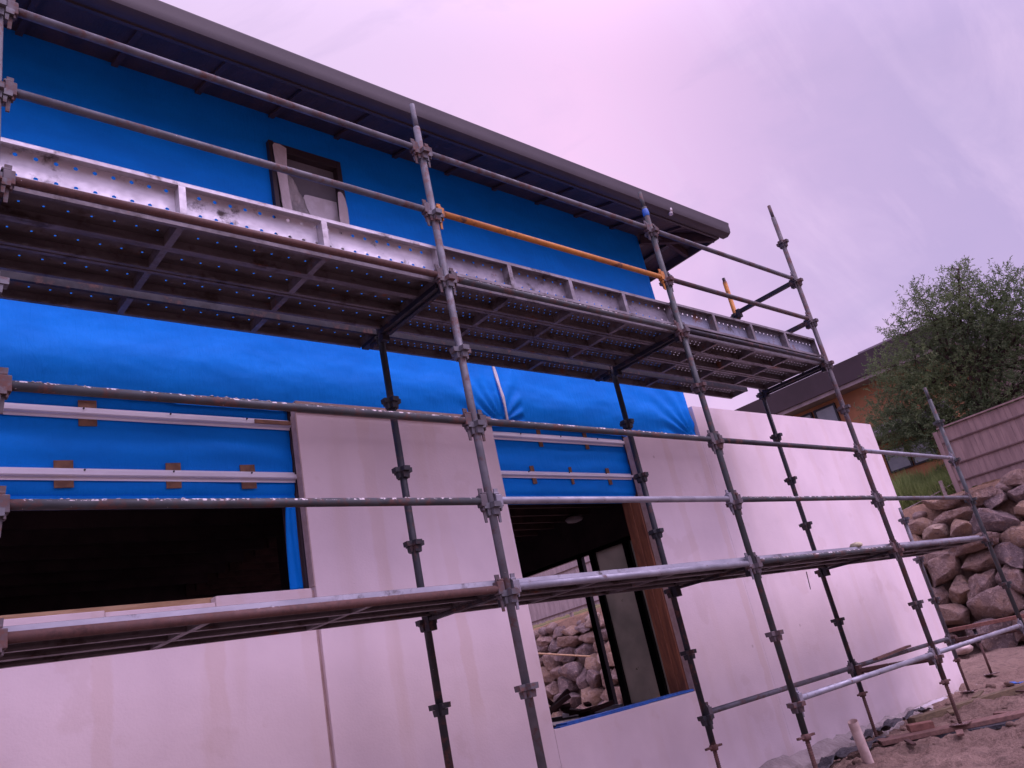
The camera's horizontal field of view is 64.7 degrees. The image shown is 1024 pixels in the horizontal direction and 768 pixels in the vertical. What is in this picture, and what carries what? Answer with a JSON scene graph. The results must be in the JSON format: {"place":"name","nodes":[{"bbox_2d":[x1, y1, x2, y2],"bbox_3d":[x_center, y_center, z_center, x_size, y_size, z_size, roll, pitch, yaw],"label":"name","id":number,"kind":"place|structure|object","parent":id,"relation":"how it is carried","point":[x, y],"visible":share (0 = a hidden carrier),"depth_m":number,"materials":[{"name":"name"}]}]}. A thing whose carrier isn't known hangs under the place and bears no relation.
{"place":"outdoors","nodes":[
{"label":"outdoors","id":0,"kind":"place"},
{"bbox_2d":[0,0,794,767],"label":"unfinished house","id":1,"kind":"structure","parent":0,"point":[354,696],"depth_m":5.96,"materials":[{"name":"white plastic"}]},
{"bbox_2d":[266,139,349,249],"bbox_3d":[-1.639,-1.480,6.538,0.655,0.930,0.134,7,-28,-41],"label":"upper window","id":2,"kind":"structure","parent":1,"relation":"in","point":[290,192],"depth_m":6.60,"materials":[{"name":"grey glass"}]},
{"bbox_2d":[522,536,669,721],"bbox_3d":[0.536,3.456,10.831,0.215,1.965,3.650,7,-28,-41],"label":"sliding door","id":3,"kind":"structure","parent":1,"relation":"in","point":[639,668],"depth_m":10.02,"materials":[{"name":"black metal"}]},
{"bbox_2d":[160,0,1023,409],"label":"sky","id":4,"kind":"structure","parent":0,"point":[883,140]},
{"bbox_2d":[533,478,1023,767],"bbox_3d":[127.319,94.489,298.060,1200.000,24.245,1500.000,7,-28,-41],"label":"ground","id":5,"kind":"structure","parent":0,"point":[990,748],"depth_m":7.92,"materials":[{"name":"soil"}]},
{"bbox_2d":[0,0,14,652],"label":"scaffold standard","id":6,"kind":"object","parent":5,"relation":"on","point":[6,12],"visible":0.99,"depth_m":3.68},
{"bbox_2d":[6,0,418,163],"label":"scaffold ledger","id":7,"kind":"object","parent":6,"relation":"attached to","point":[412,146],"visible":0.9,"depth_m":4.48,"materials":[{"name":"metal"}]},
{"bbox_2d":[3,77,430,225],"bbox_3d":[-1.438,-1.227,4.512,2.419,0.200,0.046,7,-28,-41],"label":"scaffold ledger","id":8,"kind":"object","parent":6,"relation":"attached to","point":[423,208],"visible":0.94,"depth_m":4.29,"materials":[{"name":"metal"}]},
{"bbox_2d":[0,186,435,297],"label":"scaffold plank","id":9,"kind":"object","parent":6,"relation":"on","point":[168,235],"visible":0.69,"depth_m":4.32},
{"bbox_2d":[0,137,439,269],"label":"kick board","id":10,"kind":"object","parent":9,"relation":"on","point":[179,197],"visible":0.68,"depth_m":4.28,"materials":[{"name":"metal"}]},
{"bbox_2d":[0,164,443,292],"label":"scaffold ledger","id":11,"kind":"object","parent":6,"relation":"attached to","point":[10,174],"visible":0.94,"depth_m":4.11,"materials":[{"name":"metal"}]},
{"bbox_2d":[0,367,471,440],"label":"scaffold ledger","id":12,"kind":"object","parent":6,"relation":"attached to","point":[465,419],"visible":1,"depth_m":3.75,"materials":[{"name":"paint"}]},
{"bbox_2d":[0,486,487,536],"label":"scaffold ledger","id":13,"kind":"object","parent":6,"relation":"attached to","point":[8,504],"visible":0.98,"depth_m":3.58,"materials":[{"name":"paint"}]},
{"bbox_2d":[0,574,504,656],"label":"scaffold ledger","id":14,"kind":"object","parent":6,"relation":"attached to","point":[497,588],"visible":0.97,"depth_m":3.41,"materials":[{"name":"metal"}]},
{"bbox_2d":[378,335,453,767],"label":"scaffold standard","id":15,"kind":"object","parent":5,"relation":"on","point":[401,472],"visible":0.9,"depth_m":5.15,"materials":[{"name":"black paint"}]},
{"bbox_2d":[0,608,449,668],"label":"scaffold plank","id":16,"kind":"object","parent":15,"relation":"attached to","point":[99,653],"visible":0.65,"depth_m":4.01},
{"bbox_2d":[370,329,609,379],"bbox_3d":[-0.105,-0.221,6.630,2.474,0.062,0.230,7,-28,-41],"label":"scaffold plank","id":17,"kind":"object","parent":15,"relation":"on","point":[530,362],"visible":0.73,"depth_m":6.64,"materials":[{"name":"metal"}]},
{"bbox_2d":[409,103,546,767],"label":"scaffold standard","id":18,"kind":"object","parent":5,"relation":"on","point":[460,351],"visible":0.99,"depth_m":4.74,"materials":[{"name":"metal"}]},
{"bbox_2d":[3,580,494,652],"bbox_3d":[-1.056,1.061,3.780,2.461,0.062,0.230,7,-28,-41],"label":"scaffold plank","id":19,"kind":"object","parent":18,"relation":"on","point":[27,646],"visible":0.45,"depth_m":3.56,"materials":[{"name":"paint"}]},
{"bbox_2d":[361,283,445,349],"bbox_3d":[-0.745,-0.445,5.510,0.090,0.110,0.992,7,-28,-41],"label":"scaffold transom","id":20,"kind":"object","parent":18,"relation":"attached to","point":[426,298],"visible":0.75,"depth_m":5.46,"materials":[{"name":"metal"}]},
{"bbox_2d":[0,244,396,328],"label":"scaffold plank","id":21,"kind":"object","parent":20,"relation":"on","point":[51,265],"visible":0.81,"depth_m":4.70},
{"bbox_2d":[0,217,416,313],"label":"scaffold plank","id":22,"kind":"object","parent":20,"relation":"on","point":[17,233],"visible":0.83,"depth_m":4.52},
{"bbox_2d":[395,317,632,366],"bbox_3d":[0.087,-0.340,6.425,2.482,0.062,0.230,7,-28,-41],"label":"scaffold plank","id":23,"kind":"object","parent":20,"relation":"on","point":[437,329],"visible":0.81,"depth_m":6.41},
{"bbox_2d":[414,301,653,355],"bbox_3d":[0.238,-0.431,6.267,2.482,0.062,0.230,7,-28,-42],"label":"scaffold plank","id":24,"kind":"object","parent":20,"relation":"on","point":[473,318],"visible":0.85,"depth_m":6.24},
{"bbox_2d":[423,595,505,631],"bbox_3d":[-0.276,1.323,4.743,0.060,0.110,0.762,7,-28,-41],"label":"scaffold transom","id":25,"kind":"object","parent":18,"relation":"attached to","point":[430,623],"visible":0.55,"depth_m":4.81,"materials":[{"name":"metal"}]},
{"bbox_2d":[0,600,472,660],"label":"scaffold plank","id":26,"kind":"object","parent":25,"relation":"on","point":[111,644],"visible":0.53,"depth_m":3.84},
{"bbox_2d":[432,580,693,615],"bbox_3d":[0.486,1.471,5.739,2.474,0.062,0.230,7,-28,-41],"label":"scaffold plank","id":27,"kind":"object","parent":25,"relation":"on","point":[543,600],"visible":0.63,"depth_m":5.79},
{"bbox_2d":[453,573,717,608],"bbox_3d":[0.638,1.379,5.582,2.474,0.062,0.230,7,-28,-41],"label":"scaffold plank","id":28,"kind":"object","parent":25,"relation":"on","point":[591,589],"visible":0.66,"depth_m":5.64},
{"bbox_2d":[478,557,743,599],"bbox_3d":[0.790,1.286,5.424,2.474,0.062,0.230,7,-28,-41],"label":"scaffold plank","id":29,"kind":"object","parent":18,"relation":"attached to","point":[559,588],"visible":0.4,"depth_m":5.35,"materials":[{"name":"paint"}]},
{"bbox_2d":[528,556,599,625],"bbox_3d":[1.831,6.022,23.639,0.140,2.001,8.963,7,-28,-41],"label":"paling fence","id":30,"kind":"object","parent":5,"relation":"on","point":[543,612],"visible":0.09,"depth_m":24.01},
{"bbox_2d":[558,661,583,680],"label":"boulder","id":31,"kind":"object","parent":5,"relation":"on","point":[572,671],"visible":0.9,"depth_m":21.86,"materials":[{"name":"stone"}]},
{"bbox_2d":[547,689,613,727],"bbox_3d":[0.175,3.663,9.024,1.259,0.601,2.181,7,-28,-41],"label":"rubble pile","id":32,"kind":"object","parent":5,"relation":"on","point":[561,699],"visible":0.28,"depth_m":8.70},
{"bbox_2d":[581,686,605,706],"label":"boulder","id":33,"kind":"object","parent":5,"relation":"on","point":[590,694],"visible":0.62,"depth_m":20.98,"materials":[{"name":"stone"}]},
{"bbox_2d":[611,370,721,767],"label":"scaffold standard","id":34,"kind":"object","parent":5,"relation":"on","point":[705,719],"visible":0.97,"depth_m":6.63,"materials":[{"name":"black paint"}]},
{"bbox_2d":[593,366,747,398],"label":"scaffold plank","id":35,"kind":"object","parent":34,"relation":"on","point":[652,380],"visible":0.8,"depth_m":8.19,"materials":[{"name":"metal"}]},
{"bbox_2d":[705,660,853,728],"bbox_3d":[2.451,2.718,7.163,2.460,0.200,0.046,7,-28,-41],"label":"scaffold ledger","id":36,"kind":"object","parent":34,"relation":"attached to","point":[733,704],"visible":0.8,"depth_m":7.00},
{"bbox_2d":[638,192,817,767],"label":"scaffold standard","id":37,"kind":"object","parent":5,"relation":"on","point":[774,635],"visible":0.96,"depth_m":6.25,"materials":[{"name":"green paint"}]},
{"bbox_2d":[424,143,650,240],"bbox_3d":[0.309,-1.457,6.329,2.432,0.200,0.046,7,-28,-41],"label":"scaffold ledger","id":38,"kind":"object","parent":37,"relation":"attached to","point":[645,226],"visible":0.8,"depth_m":6.19,"materials":[{"name":"metal"}]},
{"bbox_2d":[436,203,665,289],"bbox_3d":[0.408,-1.004,6.156,2.432,0.200,0.046,7,-28,-41],"label":"scaffold ledger","id":39,"kind":"object","parent":37,"relation":"attached to","point":[660,276],"visible":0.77,"depth_m":6.03,"materials":[{"name":"metal"}]},
{"bbox_2d":[434,283,673,343],"bbox_3d":[0.389,-0.527,6.109,2.484,0.062,0.230,7,-28,-41],"label":"scaffold plank","id":40,"kind":"object","parent":37,"relation":"attached to","point":[497,302],"visible":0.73,"depth_m":6.08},
{"bbox_2d":[436,246,673,324],"bbox_3d":[0.434,-0.694,6.099,2.468,0.215,0.062,7,-28,-41],"label":"kick board","id":41,"kind":"object","parent":40,"relation":"on","point":[509,276],"visible":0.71,"depth_m":6.02,"materials":[{"name":"metal"}]},
{"bbox_2d":[448,268,681,341],"bbox_3d":[0.507,-0.551,5.983,2.432,0.200,0.046,7,-28,-41],"label":"scaffold ledger","id":42,"kind":"object","parent":37,"relation":"attached to","point":[675,327],"visible":0.91,"depth_m":5.83,"materials":[{"name":"paint"}]},
{"bbox_2d":[477,410,715,453],"bbox_3d":[0.705,0.356,5.638,2.432,0.200,0.046,7,-28,-41],"label":"scaffold ledger","id":43,"kind":"object","parent":37,"relation":"attached to","point":[709,438],"visible":0.94,"depth_m":5.47,"materials":[{"name":"paint"}]},
{"bbox_2d":[493,489,734,521],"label":"scaffold ledger","id":44,"kind":"object","parent":37,"relation":"attached to","point":[727,497],"visible":0.84,"depth_m":5.31,"materials":[{"name":"metal"}]},
{"bbox_2d":[510,553,753,609],"bbox_3d":[0.902,1.262,5.293,2.432,0.200,0.046,7,-28,-41],"label":"scaffold ledger","id":45,"kind":"object","parent":37,"relation":"attached to","point":[746,562],"visible":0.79,"depth_m":5.10,"materials":[{"name":"metal"}]},
{"bbox_2d":[595,333,680,381],"bbox_3d":[1.105,-0.221,7.158,0.090,0.110,0.992,7,-28,-41],"label":"scaffold transom","id":46,"kind":"object","parent":37,"relation":"attached to","point":[618,369],"visible":0.87,"depth_m":7.11,"materials":[{"name":"metal"}]},
{"bbox_2d":[646,347,800,381],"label":"scaffold plank","id":47,"kind":"object","parent":46,"relation":"on","point":[728,365],"visible":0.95,"depth_m":7.95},
{"bbox_2d":[671,567,750,596],"bbox_3d":[1.575,1.547,6.391,0.060,0.110,0.762,7,-28,-41],"label":"scaffold transom","id":48,"kind":"object","parent":37,"relation":"attached to","point":[676,591],"visible":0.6,"depth_m":6.42,"materials":[{"name":"metal"}]},
{"bbox_2d":[688,406,963,767],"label":"garden wall","id":49,"kind":"structure","parent":5,"relation":"on","point":[873,599],"depth_m":9.41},
{"bbox_2d":[817,736,889,767],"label":"plastic sheet","id":50,"kind":"object","parent":5,"relation":"on","point":[840,753],"visible":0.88,"depth_m":7.20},
{"bbox_2d":[847,719,873,763],"bbox_3d":[2.980,3.096,6.856,0.086,0.496,0.260,-22,-22,24],"label":"drain pipe","id":51,"kind":"object","parent":5,"relation":"on","point":[860,741],"visible":1,"depth_m":6.82,"materials":[{"name":"plastic"}]},
{"bbox_2d":[735,320,1002,481],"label":"neighbour house","id":52,"kind":"structure","parent":5,"relation":"on","point":[813,396],"depth_m":25.11,"materials":[{"name":"black metal"}]},
{"bbox_2d":[813,403,840,420],"bbox_3d":[10.104,1.046,25.923,0.077,0.670,0.750,7,-28,-41],"label":"window","id":53,"kind":"structure","parent":52,"relation":"in","point":[828,412],"depth_m":25.90,"materials":[{"name":"glass"}]},
{"bbox_2d":[884,444,913,472],"bbox_3d":[11.533,2.227,24.150,0.087,0.700,0.700,7,-28,-41],"label":"window","id":54,"kind":"structure","parent":52,"relation":"in","point":[899,463],"depth_m":24.09,"materials":[{"name":"glass"}]},
{"bbox_2d":[850,706,932,740],"bbox_3d":[3.935,3.517,8.383,1.705,0.112,0.177,6,-27,-40],"label":"plastic sheet","id":55,"kind":"object","parent":5,"relation":"on","point":[888,724],"visible":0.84,"depth_m":8.38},
{"bbox_2d":[889,461,976,509],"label":"tall grass","id":56,"kind":"structure","parent":5,"relation":"on","point":[919,485],"depth_m":17.00,"materials":[{"name":"plant"}]},
{"bbox_2d":[922,523,950,539],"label":"boulder","id":57,"kind":"object","parent":5,"relation":"on","point":[937,531],"visible":0.77,"depth_m":15.63,"materials":[{"name":"stone"}]},
{"bbox_2d":[898,507,977,692],"bbox_3d":[5.101,2.570,9.800,0.210,2.205,0.150,7,-28,-42],"label":"scaffold standard","id":58,"kind":"object","parent":5,"relation":"on","point":[933,599],"visible":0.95,"depth_m":9.75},
{"bbox_2d":[854,632,950,666],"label":"scaffold ledger","id":59,"kind":"object","parent":58,"relation":"attached to","point":[911,649],"visible":0.78,"depth_m":8.80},
{"bbox_2d":[853,255,1023,470],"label":"tree","id":60,"kind":"object","parent":5,"relation":"on","point":[975,398],"visible":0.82,"depth_m":17.65,"materials":[{"name":"green plant"}]},
{"bbox_2d":[932,585,949,604],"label":"boulder","id":61,"kind":"object","parent":5,"relation":"on","point":[941,592],"visible":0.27,"depth_m":15.15,"materials":[{"name":"stone"}]},
{"bbox_2d":[927,552,963,587],"bbox_3d":[8.257,3.508,15.399,0.649,0.504,0.738,-37,-30,29],"label":"boulder","id":62,"kind":"object","parent":61,"relation":"on","point":[944,570],"visible":0.88,"depth_m":15.17,"materials":[{"name":"stone"}]},
{"bbox_2d":[921,493,964,509],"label":"boulder","id":63,"kind":"object","parent":5,"relation":"on","point":[940,504],"visible":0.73,"depth_m":15.77,"materials":[{"name":"stone"}]},
{"bbox_2d":[939,603,970,624],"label":"boulder","id":64,"kind":"object","parent":5,"relation":"on","point":[955,614],"visible":0.67,"depth_m":14.72,"materials":[{"name":"stone"}]},
{"bbox_2d":[949,575,969,604],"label":"boulder","id":65,"kind":"object","parent":64,"relation":"on","point":[959,588],"visible":0.82,"depth_m":14.92,"materials":[{"name":"stone"}]},
{"bbox_2d":[932,506,982,527],"bbox_3d":[8.666,2.588,15.646,0.552,0.386,1.060,9,-43,-33],"label":"boulder","id":66,"kind":"object","parent":5,"relation":"on","point":[961,513],"visible":0.52,"depth_m":15.50,"materials":[{"name":"stone"}]},
{"bbox_2d":[950,519,971,537],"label":"boulder","id":67,"kind":"object","parent":5,"relation":"on","point":[961,528],"visible":0.69,"depth_m":15.21,"materials":[{"name":"stone"}]},
{"bbox_2d":[907,684,1023,723],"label":"timber board","id":68,"kind":"object","parent":5,"relation":"on","point":[942,711],"visible":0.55,"depth_m":8.66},
{"bbox_2d":[911,718,1019,740],"bbox_3d":[4.127,3.093,7.245,1.106,0.043,0.240,-20,-22,20],"label":"timber board","id":69,"kind":"object","parent":5,"relation":"on","point":[996,725],"visible":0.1,"depth_m":7.13,"materials":[{"name":"brown wood"}]},
{"bbox_2d":[877,709,1023,745],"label":"timber board","id":70,"kind":"object","parent":69,"relation":"on","point":[977,722],"visible":0.95,"depth_m":7.25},
{"bbox_2d":[767,205,971,726],"bbox_3d":[3.462,0.513,8.198,0.210,5.528,0.150,7,-28,-41],"label":"scaffold standard","id":71,"kind":"object","parent":70,"relation":"on","point":[844,410],"visible":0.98,"depth_m":8.04,"materials":[{"name":"metal"}]},
{"bbox_2d":[652,223,797,288],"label":"scaffold ledger","id":72,"kind":"object","parent":71,"relation":"attached to","point":[792,277],"visible":0.8,"depth_m":7.91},
{"bbox_2d":[667,272,812,328],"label":"scaffold ledger","id":73,"kind":"object","parent":71,"relation":"attached to","point":[807,317],"visible":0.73,"depth_m":7.73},
{"bbox_2d":[666,334,820,372],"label":"scaffold plank","id":74,"kind":"object","parent":71,"relation":"on","point":[708,346],"visible":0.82,"depth_m":7.78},
{"bbox_2d":[669,302,820,357],"bbox_3d":[2.292,-0.484,7.763,2.496,0.215,0.062,7,-28,-41],"label":"kick board","id":75,"kind":"object","parent":74,"relation":"on","point":[712,325],"visible":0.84,"depth_m":7.72,"materials":[{"name":"metal"}]},
{"bbox_2d":[682,322,827,371],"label":"scaffold ledger","id":76,"kind":"object","parent":71,"relation":"attached to","point":[822,359],"visible":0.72,"depth_m":7.56,"materials":[{"name":"metal"}]},
{"bbox_2d":[735,280,794,317],"bbox_3d":[2.851,-0.955,9.097,0.056,0.100,0.762,7,-28,-41],"label":"scaffold end rail","id":77,"kind":"object","parent":71,"relation":"attached to","point":[739,312],"visible":0.88,"depth_m":9.08,"materials":[{"name":"metal"}]},
{"bbox_2d":[716,431,861,461],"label":"scaffold ledger","id":78,"kind":"object","parent":71,"relation":"attached to","point":[855,449],"visible":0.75,"depth_m":7.20,"materials":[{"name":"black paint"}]},
{"bbox_2d":[762,364,826,397],"bbox_3d":[3.050,-0.040,8.749,0.090,0.110,0.762,7,-28,-41],"label":"scaffold transom","id":79,"kind":"object","parent":71,"relation":"attached to","point":[788,382],"visible":0.91,"depth_m":8.72,"materials":[{"name":"metal"}]},
{"bbox_2d":[734,490,878,514],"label":"scaffold ledger","id":80,"kind":"object","parent":71,"relation":"attached to","point":[873,497],"visible":0.88,"depth_m":6.99,"materials":[{"name":"paint"}]},
{"bbox_2d":[725,544,887,571],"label":"scaffold plank","id":81,"kind":"object","parent":71,"relation":"on","point":[813,559],"visible":0.5,"depth_m":7.13,"materials":[{"name":"paint"}]},
{"bbox_2d":[753,540,897,577],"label":"scaffold ledger","id":82,"kind":"object","parent":71,"relation":"attached to","point":[891,546],"visible":0.87,"depth_m":6.84,"materials":[{"name":"paint"}]},
{"bbox_2d":[821,550,894,575],"bbox_3d":[3.446,1.773,8.058,0.060,0.110,0.762,7,-28,-41],"label":"scaffold transom","id":83,"kind":"object","parent":71,"relation":"attached to","point":[825,571],"visible":0.85,"depth_m":8.08,"materials":[{"name":"metal"}]},
{"bbox_2d":[700,556,865,578],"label":"scaffold plank","id":84,"kind":"object","parent":83,"relation":"on","point":[800,565],"visible":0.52,"depth_m":7.45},
{"bbox_2d":[795,646,937,716],"bbox_3d":[2.961,2.394,6.605,2.460,0.200,0.046,7,-28,-41],"label":"scaffold ledger","id":85,"kind":"object","parent":71,"relation":"attached to","point":[930,654],"visible":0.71,"depth_m":6.48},
{"bbox_2d":[860,444,955,467],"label":"scaffold ledger","id":86,"kind":"object","parent":71,"relation":"attached to","point":[950,456],"visible":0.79,"depth_m":8.92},
{"bbox_2d":[877,491,972,507],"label":"scaffold ledger","id":87,"kind":"object","parent":71,"relation":"attached to","point":[966,496],"visible":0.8,"depth_m":8.73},
{"bbox_2d":[870,535,980,555],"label":"scaffold plank","id":88,"kind":"object","parent":71,"relation":"on","point":[932,547],"visible":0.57,"depth_m":8.86,"materials":[{"name":"paint"}]},
{"bbox_2d":[896,532,989,556],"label":"scaffold ledger","id":89,"kind":"object","parent":71,"relation":"attached to","point":[983,537],"visible":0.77,"depth_m":8.56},
{"bbox_2d":[934,618,1023,666],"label":"scaffold ledger","id":90,"kind":"object","parent":71,"relation":"attached to","point":[1019,625],"visible":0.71,"depth_m":8.19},
{"bbox_2d":[923,387,1023,632],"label":"scaffold standard","id":91,"kind":"object","parent":5,"relation":"on","point":[1004,584],"visible":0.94,"depth_m":9.53,"materials":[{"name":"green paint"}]},
{"bbox_2d":[948,531,1000,556],"bbox_3d":[8.592,2.976,15.079,0.636,0.332,1.089,6,-27,-40],"label":"boulder","id":92,"kind":"object","parent":5,"relation":"on","point":[972,547],"visible":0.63,"depth_m":14.85,"materials":[{"name":"stone"}]},
{"bbox_2d":[932,396,1023,492],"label":"paling fence","id":93,"kind":"object","parent":5,"relation":"on","point":[986,446],"visible":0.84,"depth_m":15.75,"materials":[{"name":"wood"}]},
{"bbox_2d":[961,486,996,506],"bbox_3d":[8.888,2.173,15.339,0.534,0.334,0.727,10,-28,-45],"label":"boulder","id":94,"kind":"object","parent":5,"relation":"on","point":[983,494],"visible":0.62,"depth_m":15.15,"materials":[{"name":"stone"}]},
{"bbox_2d":[961,548,1002,571],"bbox_3d":[8.760,3.261,15.004,0.676,0.464,0.711,-16,-14,41],"label":"boulder","id":95,"kind":"object","parent":5,"relation":"on","point":[980,560],"visible":0.77,"depth_m":14.83,"materials":[{"name":"stone"}]},
{"bbox_2d":[967,569,996,599],"bbox_3d":[8.595,3.711,14.758,0.661,0.567,0.468,-6,-12,-38],"label":"boulder","id":96,"kind":"object","parent":5,"relation":"on","point":[982,582],"visible":0.65,"depth_m":14.63,"materials":[{"name":"stone"}]},
{"bbox_2d":[965,618,1017,651],"bbox_3d":[8.530,4.495,14.385,0.777,0.633,0.800,-11,-20,-4],"label":"boulder","id":97,"kind":"object","parent":5,"relation":"on","point":[1000,641],"visible":0.53,"depth_m":14.06,"materials":[{"name":"stone"}]},
{"bbox_2d":[966,585,1023,620],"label":"boulder","id":98,"kind":"object","parent":5,"relation":"on","point":[994,602],"visible":0.83,"depth_m":14.27,"materials":[{"name":"stone"}]},
{"bbox_2d":[969,508,1020,533],"bbox_3d":[8.896,2.534,14.938,0.949,0.524,0.535,-14,-13,42],"label":"boulder","id":99,"kind":"object","parent":5,"relation":"on","point":[999,521],"visible":0.77,"depth_m":14.77,"materials":[{"name":"stone"}]},
{"bbox_2d":[994,542,1023,568],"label":"boulder","id":100,"kind":"object","parent":5,"relation":"on","point":[1009,554],"visible":0.81,"depth_m":14.40,"materials":[{"name":"stone"}]},
{"bbox_2d":[995,564,1023,594],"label":"boulder","id":101,"kind":"object","parent":5,"relation":"on","point":[1015,576],"visible":0.7,"depth_m":14.18,"materials":[{"name":"stone"}]},
{"bbox_2d":[999,521,1023,547],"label":"boulder","id":102,"kind":"object","parent":5,"relation":"on","point":[1014,535],"visible":0.68,"depth_m":14.44,"materials":[{"name":"stone"}]},
{"bbox_2d":[999,469,1023,486],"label":"boulder","id":103,"kind":"object","parent":5,"relation":"on","point":[1014,478],"visible":0.77,"depth_m":14.95,"materials":[{"name":"stone"}]},
{"bbox_3d":[-2.367,1.286,3.374,0.210,4.051,0.150,6,-27,-40],"label":"scaffold standard","id":104,"kind":"object","parent":5,"relation":"on","visible":0},
{"bbox_2d":[0,270,376,347],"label":"scaffold plank","id":105,"kind":"object","parent":104,"relation":"on","point":[115,301],"visible":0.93,"depth_m":4.92,"materials":[{"name":"metal"}]},
{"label":"timber board","id":106,"kind":"object","parent":5,"relation":"on","visible":0},
{"bbox_2d":[722,278,877,742],"bbox_3d":[3.007,1.093,8.658,0.210,5.113,0.150,9,-29,-44],"label":"scaffold standard","id":107,"kind":"object","parent":106,"relation":"on","point":[805,525],"visible":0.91,"depth_m":8.46,"materials":[{"name":"black paint"}]},
{"bbox_2d":[627,358,781,389],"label":"scaffold plank","id":108,"kind":"object","parent":107,"relation":"attached to","point":[668,367],"visible":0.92,"depth_m":8.08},
{"bbox_2d":[679,562,842,584],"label":"scaffold plank","id":109,"kind":"object","parent":107,"relation":"attached to","point":[770,572],"visible":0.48,"depth_m":7.59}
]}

